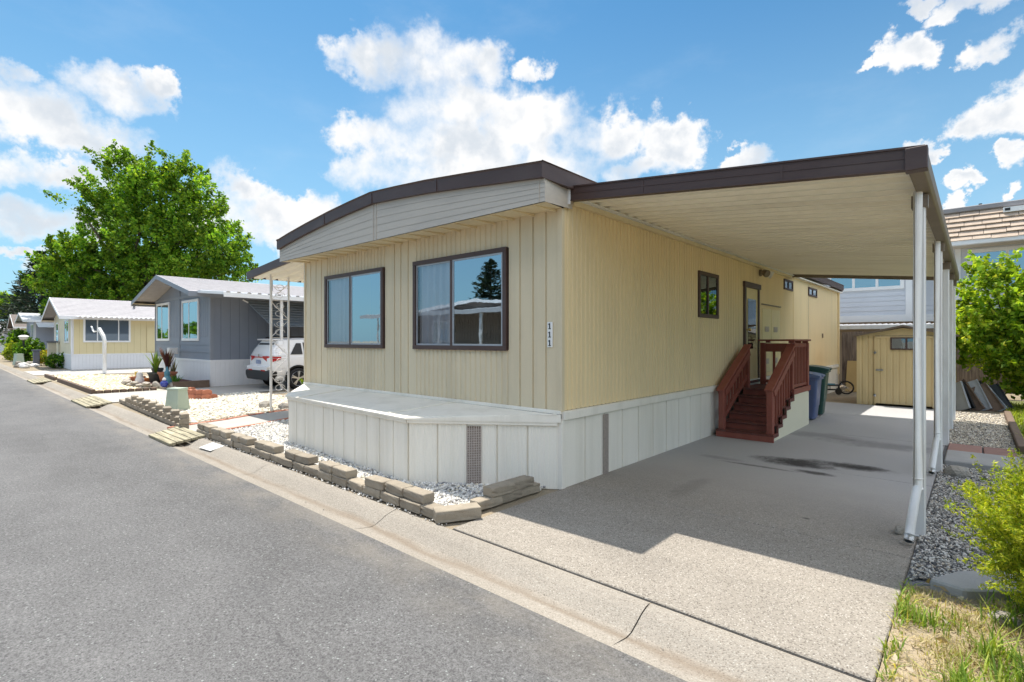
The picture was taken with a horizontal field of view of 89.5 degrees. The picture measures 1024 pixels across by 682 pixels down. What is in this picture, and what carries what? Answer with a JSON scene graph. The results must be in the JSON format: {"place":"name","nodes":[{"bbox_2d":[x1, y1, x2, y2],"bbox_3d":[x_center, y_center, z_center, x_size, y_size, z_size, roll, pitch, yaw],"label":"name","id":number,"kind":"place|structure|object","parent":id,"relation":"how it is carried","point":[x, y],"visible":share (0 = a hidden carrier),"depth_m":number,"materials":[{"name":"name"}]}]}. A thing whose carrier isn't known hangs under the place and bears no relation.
{"place":"outdoors","nodes":[
{"label":"outdoors","id":0,"kind":"place"},
{"bbox_2d":[24,367,152,374],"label":"side driveway","id":1,"kind":"structure","parent":0,"point":[99,371],"depth_m":25.62,"materials":[{"name":"concrete"}]},
{"bbox_2d":[91,326,106,372],"bbox_3d":[-19.625,0.435,24.487,0.952,2.230,0.180,0,0,15],"label":"bent pole","id":2,"kind":"object","parent":1,"relation":"on","point":[104,350],"visible":0.95,"depth_m":24.36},
{"bbox_2d":[53,373,148,392],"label":"cream gravel","id":3,"kind":"structure","parent":0,"point":[96,382],"depth_m":19.23,"materials":[{"name":"gravel"}]},
{"bbox_2d":[147,372,159,382],"bbox_3d":[-12.117,1.270,17.557,0.484,0.360,0.484,0,0,42],"label":"plant pot","id":4,"kind":"object","parent":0,"point":[153,376],"visible":0.63,"depth_m":17.39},
{"bbox_2d":[148,350,165,372],"bbox_3d":[-12.137,0.738,17.581,0.789,0.865,0.698,0,0,42],"label":"potted plant","id":5,"kind":"object","parent":4,"relation":"on","point":[155,364],"visible":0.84,"depth_m":17.52,"materials":[{"name":"green plant"}]},
{"bbox_2d":[157,371,177,381],"bbox_3d":[-11.459,1.250,17.167,0.572,0.400,0.572,0,0,42],"label":"plant pot","id":6,"kind":"object","parent":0,"point":[161,374],"visible":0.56,"depth_m":16.99,"materials":[{"name":"ceramic"}]},
{"bbox_2d":[160,348,174,368],"bbox_3d":[-11.447,0.658,17.118,0.456,0.943,0.601,0,0,-33],"label":"potted plant","id":7,"kind":"object","parent":6,"relation":"on","point":[167,357],"visible":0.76,"depth_m":17.09,"materials":[{"name":"red plant"}]},
{"bbox_2d":[87,382,291,401],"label":"side driveway","id":8,"kind":"structure","parent":0,"point":[152,394],"depth_m":15.61,"materials":[{"name":"concrete"}]},
{"bbox_2d":[172,380,209,387],"bbox_3d":[-10.383,1.430,16.703,0.120,0.240,1.050,0,0,42],"label":"timber edging","id":9,"kind":"object","parent":8,"relation":"on","point":[199,383],"visible":0.74,"depth_m":16.71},
{"bbox_2d":[246,336,303,388],"bbox_3d":[-6.636,0.721,18.133,1.998,1.738,4.532,0,0,42],"label":"parked car","id":10,"kind":"object","parent":8,"relation":"on","point":[258,367],"visible":0.41,"depth_m":16.43,"materials":[{"name":"white metal"}]},
{"bbox_2d":[0,369,686,681],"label":"road","id":11,"kind":"structure","parent":0,"point":[128,554],"depth_m":3.29,"materials":[{"name":"asphalt"}]},
{"bbox_2d":[0,363,864,681],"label":"gutter","id":12,"kind":"object","parent":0,"point":[690,651],"visible":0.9,"depth_m":3.35,"materials":[{"name":"concrete"}]},
{"bbox_2d":[71,395,112,407],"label":"plank ramp","id":13,"kind":"structure","parent":12,"relation":"on","point":[93,401],"depth_m":12.90,"materials":[{"name":"brown wood"}]},
{"bbox_2d":[148,426,205,445],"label":"plank ramp","id":14,"kind":"structure","parent":12,"relation":"on","point":[173,436],"depth_m":8.30,"materials":[{"name":"brown wood"}]},
{"bbox_2d":[0,352,1023,681],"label":"yard","id":15,"kind":"structure","parent":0,"point":[844,398],"depth_m":11.35,"materials":[{"name":"concrete"}]},
{"bbox_2d":[0,328,29,348],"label":"bush","id":16,"kind":"object","parent":15,"relation":"on","point":[14,335],"visible":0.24,"depth_m":41.88,"materials":[{"name":"green plant"}]},
{"bbox_2d":[7,314,26,330],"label":"mobile home","id":17,"kind":"object","parent":15,"relation":"on","point":[11,324],"visible":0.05,"depth_m":52.72,"materials":[{"name":"white plastic"}]},
{"bbox_2d":[0,340,33,360],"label":"bush","id":18,"kind":"object","parent":15,"relation":"on","point":[6,352],"visible":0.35,"depth_m":38.14,"materials":[{"name":"green plant"}]},
{"bbox_2d":[0,274,38,335],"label":"conifer tree","id":19,"kind":"object","parent":15,"relation":"on","point":[18,292],"visible":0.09,"depth_m":69.26,"materials":[{"name":"green plant"}]},
{"bbox_2d":[11,335,45,361],"bbox_3d":[-33.783,0.611,36.251,2.512,1.974,2.015,0,0,42],"label":"bush","id":20,"kind":"object","parent":15,"relation":"on","point":[36,344],"visible":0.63,"depth_m":35.95,"materials":[{"name":"green plant"}]},
{"bbox_2d":[0,250,60,342],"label":"conifer tree","id":21,"kind":"object","parent":15,"relation":"on","point":[28,309],"visible":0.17,"depth_m":60.40,"materials":[{"name":"green plant"}]},
{"bbox_2d":[15,313,53,349],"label":"mobile home","id":22,"kind":"object","parent":15,"relation":"on","point":[40,330],"visible":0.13,"depth_m":40.42,"materials":[{"name":"white metal"}]},
{"bbox_2d":[45,341,57,366],"bbox_3d":[-26.648,0.790,29.887,0.500,1.520,0.500,0,0,42],"label":"beige post","id":23,"kind":"object","parent":15,"relation":"on","point":[51,346],"visible":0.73,"depth_m":29.77,"materials":[{"name":"stone"}]},
{"bbox_2d":[42,352,64,367],"bbox_3d":[-25.455,1.093,28.848,1.380,0.990,1.270,0,0,4],"label":"bush","id":24,"kind":"object","parent":15,"relation":"on","point":[51,360],"visible":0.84,"depth_m":28.57,"materials":[{"name":"green plant"}]},
{"bbox_2d":[41,297,154,369],"bbox_3d":[-19.381,-0.430,35.634,7.480,3.960,18.775,0,0,42],"label":"mobile home","id":25,"kind":"object","parent":15,"relation":"on","point":[127,328],"visible":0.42,"depth_m":28.70,"materials":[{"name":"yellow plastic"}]},
{"bbox_2d":[83,319,130,341],"bbox_3d":[-22.219,-0.565,28.348,0.055,1.350,2.085,0,0,42],"label":"window","id":26,"kind":"structure","parent":25,"relation":"in","point":[114,330],"depth_m":28.38,"materials":[{"name":"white glass"}]},
{"bbox_2d":[147,327,154,351],"bbox_3d":[-20.787,-0.050,29.922,0.030,1.400,0.650,0,0,42],"label":"utility door","id":27,"kind":"structure","parent":25,"relation":"in","point":[150,330],"depth_m":29.84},
{"bbox_2d":[96,387,156,393],"bbox_3d":[-11.612,1.500,15.576,0.180,0.100,1.510,0,0,42],"label":"scallop edging","id":28,"kind":"object","parent":15,"relation":"on","point":[125,390],"visible":1,"depth_m":15.51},
{"bbox_2d":[18,139,262,314],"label":"maple tree","id":29,"kind":"object","parent":15,"relation":"on","point":[130,265],"visible":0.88,"depth_m":41.00,"materials":[{"name":"green plant"}]},
{"bbox_2d":[131,275,303,388],"bbox_3d":[-6.156,-0.425,24.774,9.570,3.950,17.975,0,0,42],"label":"mobile home","id":30,"kind":"object","parent":15,"relation":"on","point":[212,331],"visible":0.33,"depth_m":18.18,"materials":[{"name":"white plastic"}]},
{"bbox_2d":[156,302,169,340],"bbox_3d":[-14.091,-0.740,20.835,1.770,1.520,0.055,0,0,42],"label":"window","id":31,"kind":"structure","parent":30,"relation":"in","point":[162,309],"depth_m":20.76,"materials":[{"name":"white glass"}]},
{"bbox_2d":[181,298,198,340],"bbox_3d":[-11.585,-0.720,18.582,1.830,1.480,0.055,0,0,42],"label":"window","id":32,"kind":"structure","parent":30,"relation":"in","point":[189,308],"depth_m":18.54,"materials":[{"name":"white glass"}]},
{"bbox_2d":[167,409,288,429],"bbox_3d":[-2.255,1.550,13.633,1.732,0.030,11.824,0,0,38],"label":"walkway edging","id":33,"kind":"object","parent":15,"relation":"on","point":[237,427],"visible":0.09,"depth_m":9.88,"materials":[{"name":"red brick"}]},
{"bbox_2d":[189,410,288,430],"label":"walkway","id":34,"kind":"structure","parent":15,"relation":"on","point":[251,419],"depth_m":9.95,"materials":[{"name":"concrete"}]},
{"bbox_2d":[242,444,253,452],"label":"retaining block","id":35,"kind":"structure","parent":15,"relation":"on","point":[246,448],"depth_m":7.16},
{"bbox_2d":[239,436,256,444],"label":"retaining block","id":36,"kind":"structure","parent":35,"relation":"on","point":[247,440],"depth_m":7.24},
{"bbox_2d":[259,450,271,459],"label":"retaining block","id":37,"kind":"structure","parent":15,"relation":"on","point":[264,454],"depth_m":6.74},
{"bbox_2d":[263,442,283,452],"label":"retaining block","id":38,"kind":"structure","parent":37,"relation":"on","point":[271,447],"depth_m":6.73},
{"bbox_2d":[280,457,293,467],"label":"retaining block","id":39,"kind":"structure","parent":15,"relation":"on","point":[285,461],"depth_m":6.33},
{"bbox_2d":[284,449,303,460],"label":"retaining block","id":40,"kind":"structure","parent":39,"relation":"on","point":[290,454],"depth_m":6.36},
{"bbox_2d":[304,464,319,476],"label":"retaining block","id":41,"kind":"structure","parent":15,"relation":"on","point":[313,469],"depth_m":5.94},
{"bbox_2d":[295,453,317,464],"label":"retaining block","id":42,"kind":"object","parent":41,"relation":"on","point":[306,458],"depth_m":6.12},
{"bbox_2d":[317,469,332,481],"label":"retaining block","id":43,"kind":"structure","parent":15,"relation":"on","point":[324,475],"depth_m":5.72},
{"bbox_2d":[318,460,341,473],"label":"retaining block","id":44,"kind":"object","parent":43,"relation":"on","point":[326,466],"depth_m":5.75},
{"bbox_2d":[204,437,446,525],"bbox_3d":[-2.859,1.550,6.397,6.164,0.031,0.115,0,0,42],"label":"loose grit","id":45,"kind":"object","parent":15,"relation":"on","point":[337,485],"visible":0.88,"depth_m":5.55,"materials":[{"name":"gravel"}]},
{"bbox_2d":[332,475,354,486],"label":"retaining block","id":46,"kind":"structure","parent":15,"relation":"on","point":[341,481],"depth_m":5.49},
{"bbox_2d":[332,465,356,478],"bbox_3d":[-1.809,1.419,5.573,0.304,0.090,0.136,0,0,43],"label":"retaining block","id":47,"kind":"object","parent":46,"relation":"on","point":[345,471],"depth_m":5.50,"materials":[{"name":"concrete"}]},
{"bbox_2d":[347,477,364,492],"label":"retaining block","id":48,"kind":"structure","parent":15,"relation":"on","point":[356,483],"depth_m":5.35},
{"bbox_2d":[362,485,384,499],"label":"retaining block","id":49,"kind":"structure","parent":15,"relation":"on","point":[371,492],"depth_m":5.10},
{"bbox_2d":[365,475,391,490],"bbox_3d":[-1.330,1.420,5.141,0.307,0.092,0.137,0,0,40],"label":"retaining block","id":50,"kind":"object","parent":49,"relation":"on","point":[377,482],"depth_m":5.10,"materials":[{"name":"concrete"}]},
{"bbox_2d":[230,419,545,505],"bbox_3d":[-1.610,1.554,7.803,6.070,0.001,3.550,0,0,42],"label":"gravel base","id":51,"kind":"object","parent":15,"relation":"on","point":[427,485],"depth_m":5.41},
{"bbox_2d":[470,495,502,510],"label":"retaining block","id":52,"kind":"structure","parent":51,"relation":"on","point":[484,502],"depth_m":4.76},
{"bbox_2d":[502,489,521,503],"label":"retaining block","id":53,"kind":"object","parent":51,"relation":"on","point":[512,496],"depth_m":4.98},
{"bbox_2d":[483,480,514,497],"bbox_3d":[-0.122,1.416,4.925,0.140,0.096,0.306,0,0,45],"label":"retaining block","id":54,"kind":"object","parent":53,"relation":"on","point":[500,488],"depth_m":4.86,"materials":[{"name":"concrete"}]},
{"bbox_2d":[522,482,539,496],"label":"retaining block","id":55,"kind":"object","parent":51,"relation":"on","point":[532,489],"depth_m":5.19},
{"bbox_2d":[506,475,533,490],"bbox_3d":[0.072,1.419,5.138,0.136,0.090,0.304,0,0,45],"label":"retaining block","id":56,"kind":"object","parent":55,"relation":"on","point":[522,482],"depth_m":5.10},
{"bbox_2d":[380,491,402,505],"bbox_3d":[-1.123,1.507,4.946,0.304,0.090,0.136,0,0,43],"label":"retaining block","id":57,"kind":"object","parent":15,"relation":"on","point":[388,497],"depth_m":4.89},
{"bbox_2d":[385,480,413,496],"bbox_3d":[-1.083,1.416,4.941,0.140,0.096,0.306,0,0,-45],"label":"retaining block","id":58,"kind":"object","parent":57,"relation":"on","point":[396,487],"depth_m":4.90,"materials":[{"name":"concrete"}]},
{"bbox_2d":[400,497,421,514],"bbox_3d":[-0.888,1.508,4.725,0.307,0.092,0.137,0,0,42],"label":"retaining block","id":59,"kind":"object","parent":15,"relation":"on","point":[410,505],"depth_m":4.67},
{"bbox_2d":[403,486,433,503],"bbox_3d":[-0.856,1.419,4.733,0.302,0.089,0.138,0,0,43],"label":"retaining block","id":60,"kind":"object","parent":59,"relation":"on","point":[419,495],"depth_m":4.67,"materials":[{"name":"concrete"}]},
{"bbox_2d":[420,502,443,518],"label":"retaining block","id":61,"kind":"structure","parent":15,"relation":"on","point":[427,510],"depth_m":4.55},
{"bbox_2d":[433,502,481,523],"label":"retaining block","id":62,"kind":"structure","parent":15,"relation":"on","point":[456,512],"depth_m":4.44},
{"bbox_2d":[276,160,843,489],"bbox_3d":[3.098,-0.226,12.389,5.987,3.572,15.835,0,0,42],"label":"mobile home","id":63,"kind":"object","parent":15,"relation":"on","point":[491,325],"visible":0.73,"depth_m":6.62,"materials":[{"name":"beige"}]},
{"bbox_2d":[324,267,384,348],"bbox_3d":[-2.479,-0.475,8.127,1.703,1.190,0.119,0,0,42],"label":"window","id":64,"kind":"structure","parent":63,"relation":"in","point":[357,298],"depth_m":8.01,"materials":[{"name":"glass"}]},
{"bbox_2d":[412,247,508,350],"bbox_3d":[-0.676,-0.475,6.506,1.733,1.190,0.119,0,0,42],"label":"window","id":65,"kind":"structure","parent":63,"relation":"in","point":[437,275],"depth_m":6.73,"materials":[{"name":"glass"}]},
{"bbox_2d":[698,270,718,318],"bbox_3d":[3.172,-0.725,8.349,0.055,0.730,0.823,0,0,42],"label":"window","id":66,"kind":"structure","parent":63,"relation":"in","point":[708,283],"depth_m":8.31,"materials":[{"name":"brown"}]},
{"bbox_2d":[747,288,759,382],"bbox_3d":[4.620,-0.095,9.913,0.132,1.810,0.900,0,0,42],"label":"door","id":67,"kind":"structure","parent":63,"relation":"in","point":[752,294],"depth_m":10.00,"materials":[{"name":"paint"}]},
{"bbox_2d":[762,308,770,371],"bbox_3d":[5.254,0.000,10.641,0.031,1.300,0.590,0,0,42],"label":"closet door","id":68,"kind":"structure","parent":63,"relation":"in","point":[766,313],"depth_m":10.66,"materials":[{"name":"paint"}]},
{"bbox_2d":[771,310,779,370],"bbox_3d":[5.672,0.000,11.105,0.031,1.300,0.600,0,0,42],"label":"closet door","id":69,"kind":"structure","parent":63,"relation":"in","point":[775,314],"depth_m":11.09,"materials":[{"name":"paint"}]},
{"bbox_2d":[827,381,853,394],"bbox_3d":[9.335,1.351,14.871,0.882,0.396,0.350,0,0,32],"label":"hand cart","id":70,"kind":"object","parent":15,"relation":"on","point":[838,390],"visible":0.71,"depth_m":14.73,"materials":[{"name":"black metal"}]},
{"bbox_2d":[845,361,856,391],"bbox_3d":[10.438,1.093,15.732,0.420,0.980,0.021,0,-20,42],"label":"leaning board","id":71,"kind":"object","parent":15,"relation":"on","point":[851,375],"visible":0.58,"depth_m":15.78,"materials":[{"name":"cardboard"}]},
{"bbox_2d":[840,323,956,328],"bbox_3d":[11.852,0.490,16.616,3.800,2.120,2.040,0,0,42],"label":"patio cover","id":72,"kind":"object","parent":15,"relation":"on","point":[869,326],"visible":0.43,"depth_m":16.05,"materials":[{"name":"metal"}]},
{"bbox_2d":[853,325,960,408],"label":"garden shed","id":73,"kind":"structure","parent":15,"relation":"on","point":[885,366],"depth_m":12.15,"materials":[{"name":"beige"}]},
{"bbox_2d":[890,337,912,349],"bbox_3d":[9.137,0.075,11.923,0.640,0.290,0.050,0,0,42],"label":"window","id":74,"kind":"structure","parent":73,"relation":"in","point":[896,343],"depth_m":11.99,"materials":[{"name":"brown"}]},
{"bbox_2d":[873,338,933,407],"bbox_3d":[9.059,0.730,11.973,1.127,1.580,0.080,0,0,42],"label":"door","id":75,"kind":"structure","parent":73,"relation":"in","point":[893,369],"depth_m":12.05,"materials":[{"name":"beige wood"}]},
{"bbox_2d":[842,331,1020,392],"bbox_3d":[16.015,0.635,11.112,15.192,1.830,0.156,0,0,42],"label":"board fence","id":76,"kind":"object","parent":15,"relation":"on","point":[849,346],"visible":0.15,"depth_m":15.90,"materials":[{"name":"brown wood"}]},
{"bbox_2d":[904,413,1017,585],"bbox_3d":[6.383,1.556,7.036,0.760,0.001,10.800,0,0,42],"label":"gravel base","id":77,"kind":"object","parent":15,"relation":"on","point":[919,581],"visible":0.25,"depth_m":3.84,"materials":[{"name":"gravel"}]},
{"bbox_2d":[947,443,981,452],"bbox_3d":[6.374,1.538,7.266,0.360,0.045,0.630,0,0,42],"label":"paver","id":78,"kind":"object","parent":77,"relation":"on","point":[965,448],"visible":0.58,"depth_m":7.23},
{"bbox_2d":[944,450,1023,472],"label":"step slab","id":79,"kind":"structure","parent":77,"relation":"on","point":[960,458],"depth_m":6.47,"materials":[{"name":"concrete"}]},
{"bbox_2d":[983,447,1016,456],"bbox_3d":[6.640,1.538,7.027,0.325,0.045,0.630,0,0,42],"label":"paver","id":80,"kind":"object","parent":77,"relation":"on","point":[996,451],"visible":0.52,"depth_m":7.03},
{"bbox_2d":[956,381,970,410],"bbox_3d":[10.022,1.264,11.595,0.055,0.645,0.322,15,-29,-16],"label":"salvaged sheet","id":81,"kind":"object","parent":15,"relation":"on","point":[962,402],"visible":0.52,"depth_m":11.53,"materials":[{"name":"silver metal"}]},
{"bbox_2d":[959,379,984,410],"bbox_3d":[10.268,1.242,11.592,0.055,0.756,0.231,15,-41,-25],"label":"salvaged sheet","id":82,"kind":"object","parent":15,"relation":"on","point":[979,405],"visible":0.52,"depth_m":11.47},
{"bbox_2d":[968,379,992,410],"bbox_3d":[10.454,1.238,11.587,0.055,0.704,0.261,17,-34,-31],"label":"salvaged sheet","id":83,"kind":"object","parent":15,"relation":"on","point":[980,394],"visible":0.58,"depth_m":11.55,"materials":[{"name":"silver metal"}]},
{"bbox_2d":[972,382,1004,411],"bbox_3d":[10.551,1.281,11.464,0.055,0.640,0.306,17,-42,-38],"label":"salvaged sheet","id":84,"kind":"object","parent":15,"relation":"on","point":[995,402],"visible":0.63,"depth_m":11.39,"materials":[{"name":"metal"}]},
{"bbox_2d":[989,383,1013,410],"bbox_3d":[10.892,1.277,11.531,0.238,0.615,0.055,-29,-32,32],"label":"salvaged sheet","id":85,"kind":"object","parent":15,"relation":"on","point":[998,391],"visible":0.43,"depth_m":11.52,"materials":[{"name":"black plastic"}]},
{"bbox_2d":[1004,411,1023,453],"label":"timber edging","id":86,"kind":"object","parent":15,"relation":"on","point":[1017,436],"visible":0.88,"depth_m":8.26,"materials":[{"name":"wood"}]},
{"bbox_2d":[0,0,1023,320],"label":"sky","id":87,"kind":"structure","parent":0,"point":[297,111],"materials":[{"name":"blue"}]},
{"bbox_2d":[453,402,944,681],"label":"driveway","id":88,"kind":"structure","parent":0,"point":[793,543],"depth_m":4.21,"materials":[{"name":"concrete"}]},
{"bbox_2d":[452,487,932,681],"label":"driveway joint","id":89,"kind":"object","parent":88,"relation":"on","point":[685,614],"visible":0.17,"depth_m":2.93,"materials":[{"name":"concrete"}]},
{"bbox_2d":[568,144,958,543],"bbox_3d":[4.644,-0.060,7.747,2.974,3.220,8.892,0,0,42],"label":"carport","id":90,"kind":"object","parent":88,"relation":"on","point":[876,214],"visible":0.88,"depth_m":5.32,"materials":[{"name":"white metal"}]},
{"bbox_2d":[716,339,810,442],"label":"porch steps","id":91,"kind":"structure","parent":88,"relation":"on","point":[761,410],"depth_m":8.65,"materials":[{"name":"red wood"}]},
{"bbox_2d":[809,371,824,418],"bbox_3d":[5.773,1.087,10.274,0.759,0.924,0.582,0,0,40],"label":"wheelie bin","id":92,"kind":"object","parent":88,"relation":"on","point":[815,379],"visible":0.2,"depth_m":9.97,"materials":[{"name":"blue plastic"}]},
{"bbox_2d":[809,365,831,413],"bbox_3d":[6.296,1.039,10.946,0.828,1.019,0.640,0,0,37],"label":"wheelie bin","id":93,"kind":"object","parent":88,"relation":"on","point":[825,370],"visible":0.29,"depth_m":10.61,"materials":[{"name":"green plastic"}]},
{"bbox_2d":[825,199,1023,380],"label":"two storey house","id":94,"kind":"structure","parent":0,"point":[994,230],"depth_m":17.09,"materials":[{"name":"white wood"}]},
{"bbox_2d":[827,278,904,291],"bbox_3d":[12.621,-2.326,18.480,2.290,1.088,0.080,0,0,42],"label":"window","id":95,"kind":"structure","parent":94,"relation":"in","point":[849,284],"depth_m":18.39,"materials":[{"name":"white glass"}]},
{"bbox_2d":[967,245,1023,289],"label":"window","id":96,"kind":"structure","parent":94,"relation":"in","point":[994,252],"depth_m":16.52,"materials":[{"name":"white glass"}]},
{"bbox_2d":[876,586,1023,681],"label":"dry ground","id":97,"kind":"structure","parent":0,"point":[907,644],"depth_m":2.68,"materials":[{"name":"soil"}]},
{"bbox_2d":[873,578,923,681],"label":"green weeds","id":98,"kind":"object","parent":97,"relation":"on","point":[900,599],"visible":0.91,"depth_m":2.77,"materials":[{"name":"plant"}]},
{"bbox_2d":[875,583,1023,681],"bbox_3d":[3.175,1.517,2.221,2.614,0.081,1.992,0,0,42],"label":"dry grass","id":99,"kind":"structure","parent":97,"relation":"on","point":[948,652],"depth_m":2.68,"materials":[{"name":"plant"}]},
{"bbox_2d":[892,579,1017,681],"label":"leaf litter","id":100,"kind":"object","parent":97,"relation":"on","point":[894,658],"visible":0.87,"depth_m":2.58,"materials":[{"name":"plant"}]},
{"bbox_2d":[892,589,1023,681],"bbox_3d":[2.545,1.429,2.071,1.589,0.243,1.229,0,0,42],"label":"green weeds","id":101,"kind":"object","parent":97,"relation":"on","point":[961,675],"visible":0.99,"depth_m":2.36,"materials":[{"name":"plant"}]},
{"bbox_2d":[930,570,1023,599],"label":"edge stone","id":102,"kind":"object","parent":97,"relation":"on","point":[964,584],"visible":0.56,"depth_m":3.17,"materials":[{"name":"stone"}]},
{"bbox_2d":[941,447,1023,611],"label":"feathery shrub","id":103,"kind":"object","parent":97,"relation":"on","point":[1010,527],"visible":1,"depth_m":2.80,"materials":[{"name":"green plant"}]},
{"bbox_2d":[985,579,1023,616],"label":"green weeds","id":104,"kind":"object","parent":97,"relation":"on","point":[1019,608],"visible":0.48,"depth_m":2.91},
{"bbox_2d":[987,610,1022,627],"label":"edge stone","id":105,"kind":"object","parent":97,"relation":"on","point":[1001,613],"visible":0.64,"depth_m":2.81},
{"bbox_2d":[907,464,1019,579],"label":"grey gravel","id":106,"kind":"structure","parent":0,"point":[935,532],"depth_m":4.11,"materials":[{"name":"gravel"}]},
{"bbox_2d":[943,465,970,477],"bbox_3d":[5.067,1.487,5.874,0.223,0.126,0.200,0,0,19],"label":"edge stone","id":107,"kind":"object","parent":106,"relation":"on","point":[957,471],"visible":0.92,"depth_m":5.82,"materials":[{"name":"stone"}]},
{"bbox_2d":[949,411,1016,450],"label":"grey gravel","id":108,"kind":"structure","parent":0,"point":[970,428],"depth_m":8.71,"materials":[{"name":"gravel"}]},
{"bbox_2d":[1003,400,1023,437],"bbox_3d":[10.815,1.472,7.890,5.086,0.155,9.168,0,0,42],"label":"lawn grass","id":109,"kind":"structure","parent":0,"point":[1017,410],"depth_m":10.46,"materials":[{"name":"plant"}]},
{"bbox_2d":[956,247,1023,399],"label":"leafy tree","id":110,"kind":"object","parent":109,"relation":"on","point":[996,334],"visible":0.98,"depth_m":11.60,"materials":[{"name":"green plant"}]},
{"label":"gravel base","id":111,"kind":"structure","parent":0,"visible":0},
{"bbox_2d":[57,378,95,393],"bbox_3d":[-14.695,1.500,17.307,6.800,0.140,0.100,0,0,42],"label":"timber edging","id":112,"kind":"object","parent":111,"relation":"on","point":[78,386],"visible":0.88,"depth_m":16.66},
{"label":"gravel base","id":113,"kind":"structure","parent":0,"visible":0},
{"bbox_2d":[149,392,288,423],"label":"white gravel","id":114,"kind":"structure","parent":113,"relation":"on","point":[224,405],"depth_m":11.92,"materials":[{"name":"gravel"}]},
{"bbox_2d":[165,387,189,409],"bbox_3d":[-7.325,1.294,11.296,0.390,0.512,0.312,0,0,17],"label":"utility pedestal","id":115,"kind":"object","parent":114,"relation":"on","point":[177,398],"visible":0.81,"depth_m":11.19,"materials":[{"name":"plastic"}]},
{"bbox_2d":[246,258,303,408],"bbox_3d":[-2.829,-0.145,12.834,3.427,3.391,5.900,0,0,42],"label":"porch awning","id":116,"kind":"object","parent":114,"relation":"on","point":[278,270],"visible":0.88,"depth_m":11.64,"materials":[{"name":"metal"}]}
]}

